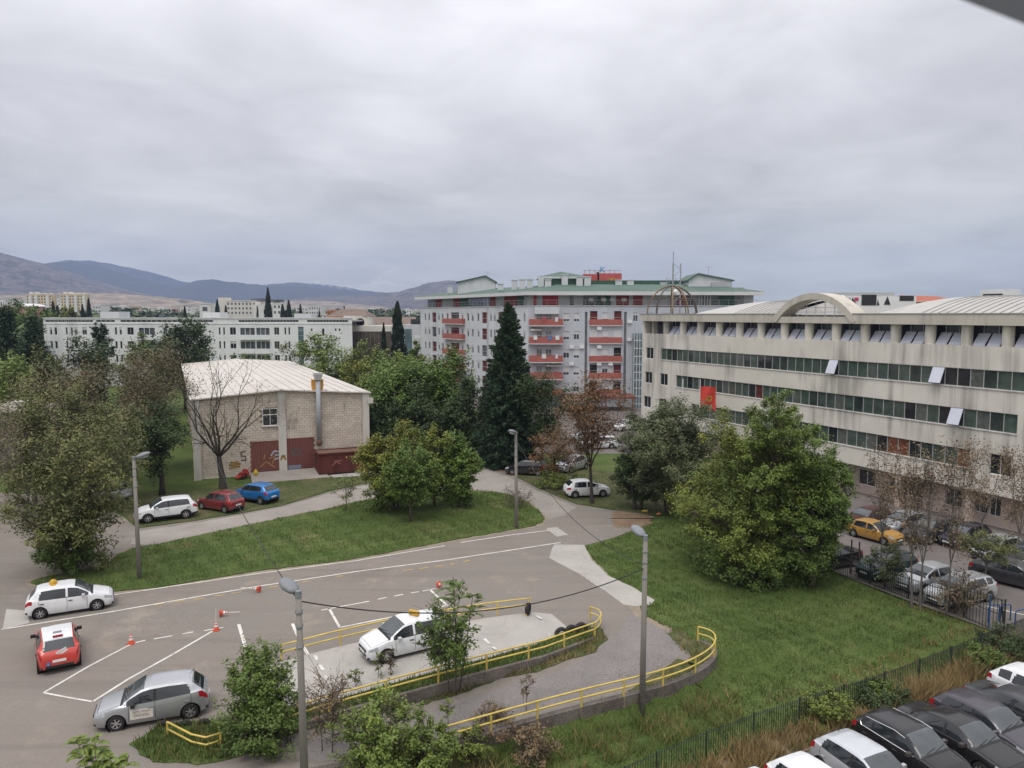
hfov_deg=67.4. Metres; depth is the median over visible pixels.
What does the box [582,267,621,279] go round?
rooftop sign
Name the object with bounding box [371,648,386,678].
weed
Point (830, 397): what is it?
window pane
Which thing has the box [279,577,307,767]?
lamp post
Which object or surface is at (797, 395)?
window pane
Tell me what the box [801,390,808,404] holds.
window pane
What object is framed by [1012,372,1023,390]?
window pane
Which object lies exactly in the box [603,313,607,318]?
window
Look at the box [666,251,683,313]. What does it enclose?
antenna mast
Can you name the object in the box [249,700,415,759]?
path edge grass
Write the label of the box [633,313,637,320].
window
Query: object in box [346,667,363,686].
weed
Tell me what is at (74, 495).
feathery tree
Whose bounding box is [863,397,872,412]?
window pane
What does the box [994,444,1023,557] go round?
thin tree
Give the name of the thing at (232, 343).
window
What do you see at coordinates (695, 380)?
window pane
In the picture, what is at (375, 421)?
broadleaf tree
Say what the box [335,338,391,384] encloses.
broadleaf tree
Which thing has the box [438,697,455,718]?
weed
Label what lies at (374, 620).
road marking
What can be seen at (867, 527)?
parked car
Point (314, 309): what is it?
apartment row
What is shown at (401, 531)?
tall grass
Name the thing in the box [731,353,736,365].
window pane
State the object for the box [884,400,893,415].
window pane
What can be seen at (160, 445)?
broadleaf tree
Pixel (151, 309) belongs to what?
house
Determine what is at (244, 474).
red machine
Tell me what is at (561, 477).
shrub
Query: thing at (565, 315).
window
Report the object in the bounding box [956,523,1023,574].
tree
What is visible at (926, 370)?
window pane
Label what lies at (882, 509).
thin tree
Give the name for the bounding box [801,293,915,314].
white black facade block
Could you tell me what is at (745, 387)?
window pane
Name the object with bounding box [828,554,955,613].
iron fence
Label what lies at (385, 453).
broadleaf tree
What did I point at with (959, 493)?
window
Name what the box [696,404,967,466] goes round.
window frame
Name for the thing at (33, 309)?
umbrella pine
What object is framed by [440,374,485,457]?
broadleaf tree
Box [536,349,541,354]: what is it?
window
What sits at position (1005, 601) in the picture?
iron fence
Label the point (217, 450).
bare tree
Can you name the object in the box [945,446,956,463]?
window pane
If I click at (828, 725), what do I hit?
dry bank grass
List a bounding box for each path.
[130,466,575,544]
[283,615,679,760]
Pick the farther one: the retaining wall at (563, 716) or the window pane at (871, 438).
the window pane at (871, 438)
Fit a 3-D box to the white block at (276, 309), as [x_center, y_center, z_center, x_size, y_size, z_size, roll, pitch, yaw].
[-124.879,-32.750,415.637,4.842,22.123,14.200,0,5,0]
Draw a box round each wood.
[0,322,47,376]
[36,314,195,345]
[37,314,418,318]
[49,306,419,318]
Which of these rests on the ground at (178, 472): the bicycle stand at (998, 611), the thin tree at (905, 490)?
the thin tree at (905, 490)
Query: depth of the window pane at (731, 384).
85.49 m
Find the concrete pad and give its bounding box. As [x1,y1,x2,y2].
[3,609,28,628]
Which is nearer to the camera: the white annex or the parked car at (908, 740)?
the parked car at (908, 740)
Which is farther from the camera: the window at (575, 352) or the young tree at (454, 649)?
the window at (575, 352)
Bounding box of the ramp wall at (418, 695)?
[281,637,594,733]
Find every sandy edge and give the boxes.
[25,490,547,592]
[590,556,671,630]
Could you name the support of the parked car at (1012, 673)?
on the near car park
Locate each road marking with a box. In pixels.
[1,542,560,629]
[43,640,145,692]
[44,692,92,701]
[93,631,212,701]
[114,545,444,594]
[237,624,247,648]
[291,623,308,654]
[323,601,369,609]
[328,609,340,627]
[340,605,447,627]
[429,589,445,604]
[461,530,548,542]
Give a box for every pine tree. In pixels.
[0,303,26,390]
[11,311,62,401]
[89,322,116,395]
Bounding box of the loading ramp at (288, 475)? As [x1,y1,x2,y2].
[251,468,329,482]
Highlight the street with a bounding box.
[434,396,640,453]
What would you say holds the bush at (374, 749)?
on the ground at (178, 472)
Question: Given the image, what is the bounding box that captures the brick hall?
[181,358,372,480]
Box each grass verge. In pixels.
[88,475,377,527]
[518,463,688,514]
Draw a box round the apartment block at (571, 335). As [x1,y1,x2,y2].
[414,272,764,411]
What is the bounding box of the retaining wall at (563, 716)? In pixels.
[310,639,716,767]
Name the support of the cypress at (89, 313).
on the ground at (178, 472)
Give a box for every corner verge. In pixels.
[627,659,693,691]
[667,630,710,667]
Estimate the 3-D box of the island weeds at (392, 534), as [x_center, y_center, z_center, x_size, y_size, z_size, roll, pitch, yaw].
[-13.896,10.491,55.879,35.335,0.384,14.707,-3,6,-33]
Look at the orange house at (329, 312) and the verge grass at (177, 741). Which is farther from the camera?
the orange house at (329, 312)
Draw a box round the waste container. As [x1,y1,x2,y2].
[314,446,378,474]
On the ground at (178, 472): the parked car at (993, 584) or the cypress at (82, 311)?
the cypress at (82, 311)
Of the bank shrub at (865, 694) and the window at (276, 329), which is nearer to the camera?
the bank shrub at (865, 694)
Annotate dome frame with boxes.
[647,286,697,313]
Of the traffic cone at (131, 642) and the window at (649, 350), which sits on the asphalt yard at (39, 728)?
the traffic cone at (131, 642)
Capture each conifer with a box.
[471,302,543,470]
[477,359,491,438]
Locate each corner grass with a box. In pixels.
[650,626,707,686]
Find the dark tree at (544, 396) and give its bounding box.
[506,367,581,459]
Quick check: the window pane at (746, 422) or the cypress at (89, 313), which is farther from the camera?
the cypress at (89, 313)
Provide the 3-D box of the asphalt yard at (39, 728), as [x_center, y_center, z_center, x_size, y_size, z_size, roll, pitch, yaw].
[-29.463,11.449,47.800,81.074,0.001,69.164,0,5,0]
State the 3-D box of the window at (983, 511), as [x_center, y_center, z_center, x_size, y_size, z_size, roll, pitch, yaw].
[37.478,9.552,61.480,0.060,1.450,1.445,-2,6,-24]
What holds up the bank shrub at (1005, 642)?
on the bank
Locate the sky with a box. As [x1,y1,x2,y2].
[0,0,1023,302]
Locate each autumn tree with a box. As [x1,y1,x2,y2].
[527,425,578,482]
[540,369,634,503]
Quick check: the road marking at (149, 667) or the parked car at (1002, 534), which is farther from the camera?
the parked car at (1002, 534)
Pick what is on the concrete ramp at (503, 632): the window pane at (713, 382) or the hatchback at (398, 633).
the hatchback at (398, 633)
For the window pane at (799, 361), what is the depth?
76.35 m
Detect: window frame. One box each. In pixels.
[662,348,1023,391]
[678,375,1015,433]
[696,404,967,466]
[964,0,1023,23]
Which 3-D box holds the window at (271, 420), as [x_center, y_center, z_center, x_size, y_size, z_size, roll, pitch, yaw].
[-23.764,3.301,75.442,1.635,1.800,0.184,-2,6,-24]
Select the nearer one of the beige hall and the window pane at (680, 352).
the window pane at (680, 352)
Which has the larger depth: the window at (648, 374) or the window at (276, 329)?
the window at (276, 329)
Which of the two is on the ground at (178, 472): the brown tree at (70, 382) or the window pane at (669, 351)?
the brown tree at (70, 382)
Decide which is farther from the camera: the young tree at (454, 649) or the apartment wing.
the apartment wing
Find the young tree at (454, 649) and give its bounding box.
[413,578,481,695]
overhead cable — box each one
[195,405,294,595]
[302,568,642,613]
[516,439,642,564]
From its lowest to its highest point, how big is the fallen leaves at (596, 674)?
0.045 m
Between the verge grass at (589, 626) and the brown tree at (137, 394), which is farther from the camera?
the brown tree at (137, 394)
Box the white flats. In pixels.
[43,312,362,385]
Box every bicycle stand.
[987,604,999,621]
[999,604,1011,622]
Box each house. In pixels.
[57,299,60,308]
[92,305,108,312]
[142,307,157,314]
[157,307,171,316]
[180,307,195,314]
[292,306,303,312]
[317,314,326,317]
[326,310,343,317]
[328,309,375,325]
[374,317,416,350]
[404,309,412,315]
[900,295,946,303]
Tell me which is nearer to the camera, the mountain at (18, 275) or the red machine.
the red machine
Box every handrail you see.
[166,721,221,745]
[280,597,530,659]
[290,606,601,716]
[442,626,715,761]
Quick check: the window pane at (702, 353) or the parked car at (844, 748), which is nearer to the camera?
the parked car at (844, 748)
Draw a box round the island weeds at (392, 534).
[38,489,539,585]
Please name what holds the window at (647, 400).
in the office building
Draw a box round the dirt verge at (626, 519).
[610,511,654,527]
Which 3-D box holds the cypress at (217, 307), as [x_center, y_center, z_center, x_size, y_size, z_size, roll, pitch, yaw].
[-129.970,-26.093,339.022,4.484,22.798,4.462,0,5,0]
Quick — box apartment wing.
[420,295,536,396]
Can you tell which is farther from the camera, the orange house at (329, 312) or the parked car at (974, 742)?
the orange house at (329, 312)
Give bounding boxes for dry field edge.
[766,627,976,710]
[898,601,991,631]
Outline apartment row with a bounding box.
[308,305,324,313]
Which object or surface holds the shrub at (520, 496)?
on the grass island
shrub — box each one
[61,733,140,767]
[503,486,533,506]
[534,464,592,489]
[793,683,856,729]
[851,673,895,701]
[856,681,914,709]
[860,539,908,588]
[925,563,997,617]
[949,640,1009,672]
[973,618,1023,661]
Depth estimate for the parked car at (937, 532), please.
56.05 m
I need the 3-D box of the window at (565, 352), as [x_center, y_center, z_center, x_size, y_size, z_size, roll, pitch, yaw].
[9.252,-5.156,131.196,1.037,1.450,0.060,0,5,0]
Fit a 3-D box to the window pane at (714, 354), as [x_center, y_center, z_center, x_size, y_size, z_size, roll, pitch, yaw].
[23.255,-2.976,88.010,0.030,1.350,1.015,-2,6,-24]
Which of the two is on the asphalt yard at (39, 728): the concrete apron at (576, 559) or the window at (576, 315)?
the concrete apron at (576, 559)
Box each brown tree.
[0,354,111,488]
[0,369,112,504]
[0,403,85,517]
[45,351,168,480]
[89,332,205,467]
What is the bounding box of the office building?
[640,293,1023,533]
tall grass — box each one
[364,518,432,545]
[393,489,538,540]
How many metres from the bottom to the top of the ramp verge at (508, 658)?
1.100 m
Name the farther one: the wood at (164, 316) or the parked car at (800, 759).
the wood at (164, 316)
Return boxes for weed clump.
[448,716,493,766]
[469,696,524,744]
[498,716,562,767]
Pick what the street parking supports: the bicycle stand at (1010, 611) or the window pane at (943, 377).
the bicycle stand at (1010, 611)
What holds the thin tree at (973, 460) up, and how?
on the ground at (178, 472)
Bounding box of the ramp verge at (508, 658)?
[212,632,588,748]
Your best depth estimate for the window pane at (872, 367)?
68.55 m
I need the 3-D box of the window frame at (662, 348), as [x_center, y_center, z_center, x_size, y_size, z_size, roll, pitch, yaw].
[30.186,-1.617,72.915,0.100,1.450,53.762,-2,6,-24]
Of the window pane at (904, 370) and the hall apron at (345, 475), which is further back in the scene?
the hall apron at (345, 475)
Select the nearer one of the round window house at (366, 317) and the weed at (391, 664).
the weed at (391, 664)
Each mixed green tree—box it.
[664,405,847,577]
[728,389,826,584]
[770,422,859,580]
[774,455,856,587]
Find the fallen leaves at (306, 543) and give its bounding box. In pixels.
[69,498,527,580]
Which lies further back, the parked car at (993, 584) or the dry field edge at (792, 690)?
the parked car at (993, 584)
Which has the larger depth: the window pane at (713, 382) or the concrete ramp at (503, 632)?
the window pane at (713, 382)
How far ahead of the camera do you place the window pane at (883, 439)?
67.90 m
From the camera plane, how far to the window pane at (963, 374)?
60.74 m
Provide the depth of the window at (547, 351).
131.16 m
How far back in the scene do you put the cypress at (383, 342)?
151.58 m
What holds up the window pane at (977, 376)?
in the office building
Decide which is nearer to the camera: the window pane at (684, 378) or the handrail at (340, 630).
the handrail at (340, 630)
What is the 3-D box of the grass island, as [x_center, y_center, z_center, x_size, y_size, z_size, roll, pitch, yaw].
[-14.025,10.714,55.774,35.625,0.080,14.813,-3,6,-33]
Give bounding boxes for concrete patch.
[546,527,567,536]
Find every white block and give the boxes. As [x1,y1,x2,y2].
[199,303,220,317]
[272,303,288,317]
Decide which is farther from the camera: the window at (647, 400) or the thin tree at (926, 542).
the window at (647, 400)
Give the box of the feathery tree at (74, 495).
[0,405,145,574]
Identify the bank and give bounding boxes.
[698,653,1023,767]
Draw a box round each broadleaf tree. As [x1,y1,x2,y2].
[0,350,54,402]
[8,344,71,402]
[19,374,106,490]
[34,328,125,419]
[57,305,77,317]
[57,396,157,512]
[115,331,172,405]
[124,398,193,495]
[148,312,220,408]
[230,352,275,359]
[264,342,303,363]
[291,331,353,380]
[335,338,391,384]
[339,357,376,413]
[346,416,437,512]
[360,350,447,431]
[369,390,410,445]
[378,437,445,521]
[379,378,464,452]
[388,349,426,390]
[405,341,480,436]
[407,340,425,361]
[408,423,456,504]
[439,429,485,506]
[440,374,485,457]
[612,392,733,514]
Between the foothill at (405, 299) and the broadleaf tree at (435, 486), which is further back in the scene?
the foothill at (405, 299)
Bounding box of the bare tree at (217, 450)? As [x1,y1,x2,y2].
[167,351,284,488]
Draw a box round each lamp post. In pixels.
[132,451,149,578]
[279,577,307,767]
[508,429,517,527]
[631,525,647,717]
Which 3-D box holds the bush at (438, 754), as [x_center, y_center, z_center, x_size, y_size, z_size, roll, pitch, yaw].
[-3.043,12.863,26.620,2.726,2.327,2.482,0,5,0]
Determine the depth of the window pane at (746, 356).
83.15 m
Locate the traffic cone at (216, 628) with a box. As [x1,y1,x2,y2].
[212,622,220,630]
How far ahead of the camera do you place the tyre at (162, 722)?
29.33 m
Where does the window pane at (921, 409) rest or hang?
in the office building
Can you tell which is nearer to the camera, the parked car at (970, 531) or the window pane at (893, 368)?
the parked car at (970, 531)
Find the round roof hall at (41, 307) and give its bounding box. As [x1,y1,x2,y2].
[0,303,45,316]
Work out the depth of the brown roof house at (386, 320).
197.53 m
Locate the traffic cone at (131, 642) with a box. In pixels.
[126,635,135,644]
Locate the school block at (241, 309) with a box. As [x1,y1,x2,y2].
[218,294,272,317]
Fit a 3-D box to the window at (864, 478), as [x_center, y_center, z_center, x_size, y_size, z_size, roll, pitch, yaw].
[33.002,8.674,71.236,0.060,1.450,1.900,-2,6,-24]
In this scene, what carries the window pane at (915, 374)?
in the office building
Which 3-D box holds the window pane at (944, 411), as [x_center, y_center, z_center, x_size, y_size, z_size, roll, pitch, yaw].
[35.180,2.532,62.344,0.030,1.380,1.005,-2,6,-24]
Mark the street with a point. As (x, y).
(606, 450)
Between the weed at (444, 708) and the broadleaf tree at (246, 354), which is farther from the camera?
the broadleaf tree at (246, 354)
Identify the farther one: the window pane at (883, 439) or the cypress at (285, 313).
the cypress at (285, 313)
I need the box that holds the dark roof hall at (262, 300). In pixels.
[250,298,283,304]
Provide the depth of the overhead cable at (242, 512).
35.82 m
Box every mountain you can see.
[0,253,154,296]
[46,262,394,302]
[58,260,372,292]
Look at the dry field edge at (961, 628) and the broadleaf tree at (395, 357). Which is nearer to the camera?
the dry field edge at (961, 628)
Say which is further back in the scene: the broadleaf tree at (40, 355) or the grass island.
the broadleaf tree at (40, 355)
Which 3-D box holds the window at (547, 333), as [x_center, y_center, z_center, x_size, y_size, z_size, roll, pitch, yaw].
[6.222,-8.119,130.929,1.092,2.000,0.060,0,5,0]
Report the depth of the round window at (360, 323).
181.39 m
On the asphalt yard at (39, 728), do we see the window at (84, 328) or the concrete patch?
the concrete patch
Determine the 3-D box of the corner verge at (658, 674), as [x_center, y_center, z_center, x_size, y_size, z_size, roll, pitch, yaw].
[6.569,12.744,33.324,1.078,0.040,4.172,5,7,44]
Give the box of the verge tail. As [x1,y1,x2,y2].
[129,718,294,764]
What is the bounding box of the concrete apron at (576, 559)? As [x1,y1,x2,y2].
[549,544,653,605]
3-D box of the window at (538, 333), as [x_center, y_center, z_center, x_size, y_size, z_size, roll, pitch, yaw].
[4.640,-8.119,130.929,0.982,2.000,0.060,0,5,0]
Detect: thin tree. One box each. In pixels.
[861,430,910,560]
[886,451,933,608]
[889,440,956,609]
[932,428,1005,614]
[950,435,1023,531]
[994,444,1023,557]
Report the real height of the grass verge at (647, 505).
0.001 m
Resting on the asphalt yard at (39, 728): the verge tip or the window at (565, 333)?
the verge tip
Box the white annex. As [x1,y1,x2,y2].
[403,319,420,356]
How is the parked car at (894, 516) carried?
on the street parking
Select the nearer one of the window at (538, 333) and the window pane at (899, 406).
the window pane at (899, 406)
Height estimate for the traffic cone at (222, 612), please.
0.312 m
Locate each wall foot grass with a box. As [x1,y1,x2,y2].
[448,667,748,767]
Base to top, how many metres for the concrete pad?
0.001 m
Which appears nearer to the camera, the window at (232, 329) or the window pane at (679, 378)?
the window pane at (679, 378)
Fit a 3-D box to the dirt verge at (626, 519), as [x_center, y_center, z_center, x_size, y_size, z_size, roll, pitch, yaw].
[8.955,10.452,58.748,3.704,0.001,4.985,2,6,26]
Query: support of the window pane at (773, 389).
in the office building
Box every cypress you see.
[51,301,55,316]
[56,305,60,316]
[81,304,84,315]
[87,298,91,316]
[215,299,219,311]
[264,287,272,317]
[280,300,292,317]
[380,322,388,362]
[390,301,407,392]
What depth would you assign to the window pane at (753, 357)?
82.16 m
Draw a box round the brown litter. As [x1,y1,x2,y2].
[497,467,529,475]
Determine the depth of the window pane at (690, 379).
92.22 m
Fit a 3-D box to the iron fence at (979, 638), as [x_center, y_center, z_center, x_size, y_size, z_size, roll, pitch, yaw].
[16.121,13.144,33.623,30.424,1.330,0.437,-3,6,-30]
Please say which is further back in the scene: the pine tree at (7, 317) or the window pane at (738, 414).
the pine tree at (7, 317)
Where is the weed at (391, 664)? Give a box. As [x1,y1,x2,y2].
[385,648,399,674]
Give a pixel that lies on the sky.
(785, 149)
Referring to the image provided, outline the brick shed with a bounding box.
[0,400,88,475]
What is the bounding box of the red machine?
[234,467,252,478]
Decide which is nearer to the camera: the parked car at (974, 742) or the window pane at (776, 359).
the parked car at (974, 742)
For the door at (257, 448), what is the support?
in the brick hall
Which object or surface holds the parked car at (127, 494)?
on the grass verge at (289, 493)
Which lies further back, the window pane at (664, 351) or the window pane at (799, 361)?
the window pane at (664, 351)
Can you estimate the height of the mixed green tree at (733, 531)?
11.303 m
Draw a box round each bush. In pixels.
[27,520,105,575]
[208,632,297,736]
[210,693,310,762]
[325,678,433,767]
[390,709,463,767]
[606,438,666,509]
[689,534,837,594]
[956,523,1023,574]
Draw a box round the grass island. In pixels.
[30,490,544,591]
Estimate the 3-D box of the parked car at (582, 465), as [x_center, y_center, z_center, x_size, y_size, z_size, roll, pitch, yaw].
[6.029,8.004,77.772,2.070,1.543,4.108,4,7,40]
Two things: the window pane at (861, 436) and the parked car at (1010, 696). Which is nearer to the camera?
the parked car at (1010, 696)
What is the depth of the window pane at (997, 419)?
58.47 m
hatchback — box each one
[25,579,113,619]
[30,622,81,673]
[93,668,209,731]
[358,609,450,663]
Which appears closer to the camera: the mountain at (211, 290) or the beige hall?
the beige hall
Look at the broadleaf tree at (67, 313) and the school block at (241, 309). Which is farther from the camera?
the school block at (241, 309)
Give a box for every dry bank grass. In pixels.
[664,635,1023,767]
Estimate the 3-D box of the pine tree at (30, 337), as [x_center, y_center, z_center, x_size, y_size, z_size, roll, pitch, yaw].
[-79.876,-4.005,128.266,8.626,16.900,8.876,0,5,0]
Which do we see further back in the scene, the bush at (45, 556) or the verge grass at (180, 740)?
the bush at (45, 556)
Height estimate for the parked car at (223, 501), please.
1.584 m
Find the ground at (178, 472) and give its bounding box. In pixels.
[0,386,989,767]
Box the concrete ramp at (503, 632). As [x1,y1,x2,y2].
[270,612,566,707]
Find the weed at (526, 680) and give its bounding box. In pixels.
[518,663,537,708]
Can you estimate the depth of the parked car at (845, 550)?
50.31 m
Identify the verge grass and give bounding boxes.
[132,714,236,760]
[133,713,320,762]
[148,711,287,760]
[287,628,590,714]
[424,623,606,702]
[442,628,608,694]
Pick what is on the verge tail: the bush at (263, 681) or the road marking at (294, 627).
the bush at (263, 681)
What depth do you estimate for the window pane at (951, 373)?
61.71 m
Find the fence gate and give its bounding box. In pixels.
[850,539,859,575]
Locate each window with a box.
[82,327,86,334]
[127,327,133,334]
[230,327,235,334]
[230,341,235,348]
[262,408,277,426]
[274,327,278,334]
[275,341,279,348]
[356,318,363,325]
[536,314,541,318]
[536,331,541,336]
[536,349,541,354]
[536,366,541,371]
[545,314,551,318]
[545,331,551,336]
[545,349,551,354]
[545,366,551,371]
[563,313,568,321]
[563,331,568,339]
[563,350,568,357]
[563,367,568,374]
[563,383,568,391]
[573,350,578,357]
[573,367,578,374]
[573,383,578,391]
[574,313,578,321]
[574,331,578,339]
[602,331,607,336]
[602,349,607,355]
[602,366,607,372]
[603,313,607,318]
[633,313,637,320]
[644,396,650,407]
[646,372,651,382]
[647,347,652,358]
[661,373,667,385]
[859,468,875,486]
[889,475,906,494]
[909,481,922,497]
[946,487,961,507]
[974,494,987,512]
[989,453,1010,476]
[989,497,1000,516]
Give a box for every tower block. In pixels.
[26,292,56,311]
[60,292,89,314]
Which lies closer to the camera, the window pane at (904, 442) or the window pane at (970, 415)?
the window pane at (970, 415)
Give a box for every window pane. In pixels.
[662,349,666,359]
[667,349,671,359]
[672,349,676,360]
[677,375,681,386]
[678,350,682,360]
[682,376,686,387]
[683,350,687,361]
[688,377,692,388]
[689,350,693,361]
[693,377,698,388]
[694,351,699,361]
[699,378,703,389]
[700,351,704,362]
[705,379,709,386]
[706,352,710,363]
[710,410,715,418]
[711,379,715,386]
[712,352,717,363]
[716,408,721,419]
[717,380,721,392]
[718,352,723,364]
[723,381,728,393]
[724,353,729,364]
[729,382,734,394]
[729,410,734,422]
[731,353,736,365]
[736,382,741,394]
[736,411,741,424]
[737,354,743,365]
[742,383,748,395]
[742,412,748,425]
[744,354,750,366]
[749,384,755,396]
[751,355,757,367]
[756,385,762,397]
[758,355,764,367]
[763,386,769,398]
[765,356,771,368]
[770,386,776,398]
[773,356,779,369]
[778,387,784,400]
[780,357,787,369]
[785,388,792,401]
[788,357,795,370]
[793,389,800,403]
[796,358,803,371]
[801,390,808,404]
[804,358,811,371]
[809,391,816,405]
[812,359,820,372]
[818,392,825,406]
[820,426,827,440]
[821,359,828,373]
[826,393,834,407]
[829,427,836,441]
[835,394,843,409]
[838,428,846,443]
[839,361,847,375]
[844,395,853,410]
[847,430,856,445]
[848,361,857,375]
[854,396,862,411]
[857,431,865,447]
[858,362,866,376]
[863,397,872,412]
[867,433,876,449]
[868,362,877,377]
[873,398,882,414]
[877,435,886,451]
[878,363,887,378]
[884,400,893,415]
[888,364,898,379]
[888,437,897,453]
[894,401,904,417]
[898,438,908,455]
[899,365,909,380]
[905,402,915,418]
[909,440,920,457]
[910,365,920,381]
[916,404,926,420]
[921,366,932,382]
[921,442,932,459]
[927,405,938,422]
[933,444,944,462]
[937,369,944,383]
[939,406,950,423]
[945,368,957,384]
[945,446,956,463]
[951,409,963,425]
[958,369,970,385]
[958,449,969,465]
[964,409,976,427]
[971,369,983,387]
[977,411,989,429]
[984,370,997,388]
[990,412,1003,431]
[998,371,1011,389]
[1004,414,1017,433]
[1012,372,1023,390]
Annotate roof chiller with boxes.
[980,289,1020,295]
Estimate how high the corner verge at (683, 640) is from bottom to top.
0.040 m
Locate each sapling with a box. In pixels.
[277,650,369,752]
[328,473,358,508]
[431,579,485,691]
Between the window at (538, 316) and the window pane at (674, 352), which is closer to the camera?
the window pane at (674, 352)
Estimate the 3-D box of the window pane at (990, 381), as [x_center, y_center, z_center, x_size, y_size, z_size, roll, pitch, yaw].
[36.679,-0.347,58.797,0.030,1.350,1.015,-2,6,-24]
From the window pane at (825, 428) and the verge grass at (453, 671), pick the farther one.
the window pane at (825, 428)
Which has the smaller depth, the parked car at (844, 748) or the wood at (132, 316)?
the parked car at (844, 748)
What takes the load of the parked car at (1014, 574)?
on the street parking
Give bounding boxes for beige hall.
[352,325,395,373]
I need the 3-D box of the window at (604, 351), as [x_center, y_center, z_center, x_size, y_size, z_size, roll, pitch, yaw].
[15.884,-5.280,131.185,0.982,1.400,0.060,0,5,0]
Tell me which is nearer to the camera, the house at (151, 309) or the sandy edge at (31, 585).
the sandy edge at (31, 585)
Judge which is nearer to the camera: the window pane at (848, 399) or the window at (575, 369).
the window pane at (848, 399)
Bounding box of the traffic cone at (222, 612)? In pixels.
[219,609,234,616]
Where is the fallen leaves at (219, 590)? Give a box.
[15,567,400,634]
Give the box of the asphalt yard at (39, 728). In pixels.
[0,464,690,767]
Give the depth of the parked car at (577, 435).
94.63 m
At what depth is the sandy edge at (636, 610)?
40.23 m
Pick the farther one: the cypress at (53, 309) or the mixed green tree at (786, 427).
the cypress at (53, 309)
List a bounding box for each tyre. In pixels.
[155,720,169,726]
[177,720,191,726]
[197,718,209,724]
[525,602,530,614]
[554,627,566,634]
[566,624,578,632]
[575,622,587,628]
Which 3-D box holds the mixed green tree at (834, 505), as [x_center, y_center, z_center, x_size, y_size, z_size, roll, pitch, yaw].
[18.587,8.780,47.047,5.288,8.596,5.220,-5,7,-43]
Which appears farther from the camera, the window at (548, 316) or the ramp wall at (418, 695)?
the window at (548, 316)
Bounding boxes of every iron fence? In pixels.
[621,619,1023,767]
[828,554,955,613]
[963,584,1006,633]
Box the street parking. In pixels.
[739,466,1023,635]
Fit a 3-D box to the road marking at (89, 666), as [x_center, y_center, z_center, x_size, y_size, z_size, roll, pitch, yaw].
[-18.773,12.623,34.642,0.401,0.001,5.509,2,5,19]
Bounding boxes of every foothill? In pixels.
[0,292,215,309]
[280,301,403,310]
[286,280,528,312]
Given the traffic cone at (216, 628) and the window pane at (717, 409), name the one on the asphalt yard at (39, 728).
the traffic cone at (216, 628)
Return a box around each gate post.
[988,595,990,627]
[998,598,1003,621]
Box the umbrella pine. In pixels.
[1,298,58,334]
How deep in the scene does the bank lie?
29.79 m
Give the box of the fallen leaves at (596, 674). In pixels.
[312,641,671,750]
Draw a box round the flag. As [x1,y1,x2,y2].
[700,386,715,410]
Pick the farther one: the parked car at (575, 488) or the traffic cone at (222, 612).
the parked car at (575, 488)
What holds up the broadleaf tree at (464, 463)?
on the grass island
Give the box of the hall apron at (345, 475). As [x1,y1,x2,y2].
[330,472,393,476]
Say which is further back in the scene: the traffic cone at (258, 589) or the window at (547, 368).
the window at (547, 368)
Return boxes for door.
[251,441,278,471]
[287,438,313,469]
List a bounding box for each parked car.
[91,483,131,500]
[133,495,197,522]
[197,489,244,513]
[234,481,279,504]
[505,458,546,475]
[555,454,587,472]
[563,478,610,497]
[566,430,600,440]
[580,435,619,448]
[613,419,637,430]
[763,751,830,767]
[805,544,862,573]
[809,723,906,767]
[846,517,903,545]
[847,505,891,521]
[851,706,971,767]
[855,548,918,582]
[881,509,925,533]
[895,560,954,593]
[895,700,1023,767]
[903,515,956,544]
[923,570,997,608]
[929,687,1023,753]
[938,521,991,548]
[962,679,1023,721]
[968,532,1021,557]
[968,557,1023,586]
[986,661,1023,685]
[1002,540,1023,560]
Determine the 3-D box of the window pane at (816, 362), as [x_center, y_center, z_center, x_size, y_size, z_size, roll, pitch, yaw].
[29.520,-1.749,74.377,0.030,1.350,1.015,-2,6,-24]
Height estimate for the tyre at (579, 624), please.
0.713 m
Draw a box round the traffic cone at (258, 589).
[241,586,260,592]
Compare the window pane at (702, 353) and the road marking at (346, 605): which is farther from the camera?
the window pane at (702, 353)
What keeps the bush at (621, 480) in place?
on the grass verge at (647, 505)
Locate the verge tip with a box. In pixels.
[418,627,607,705]

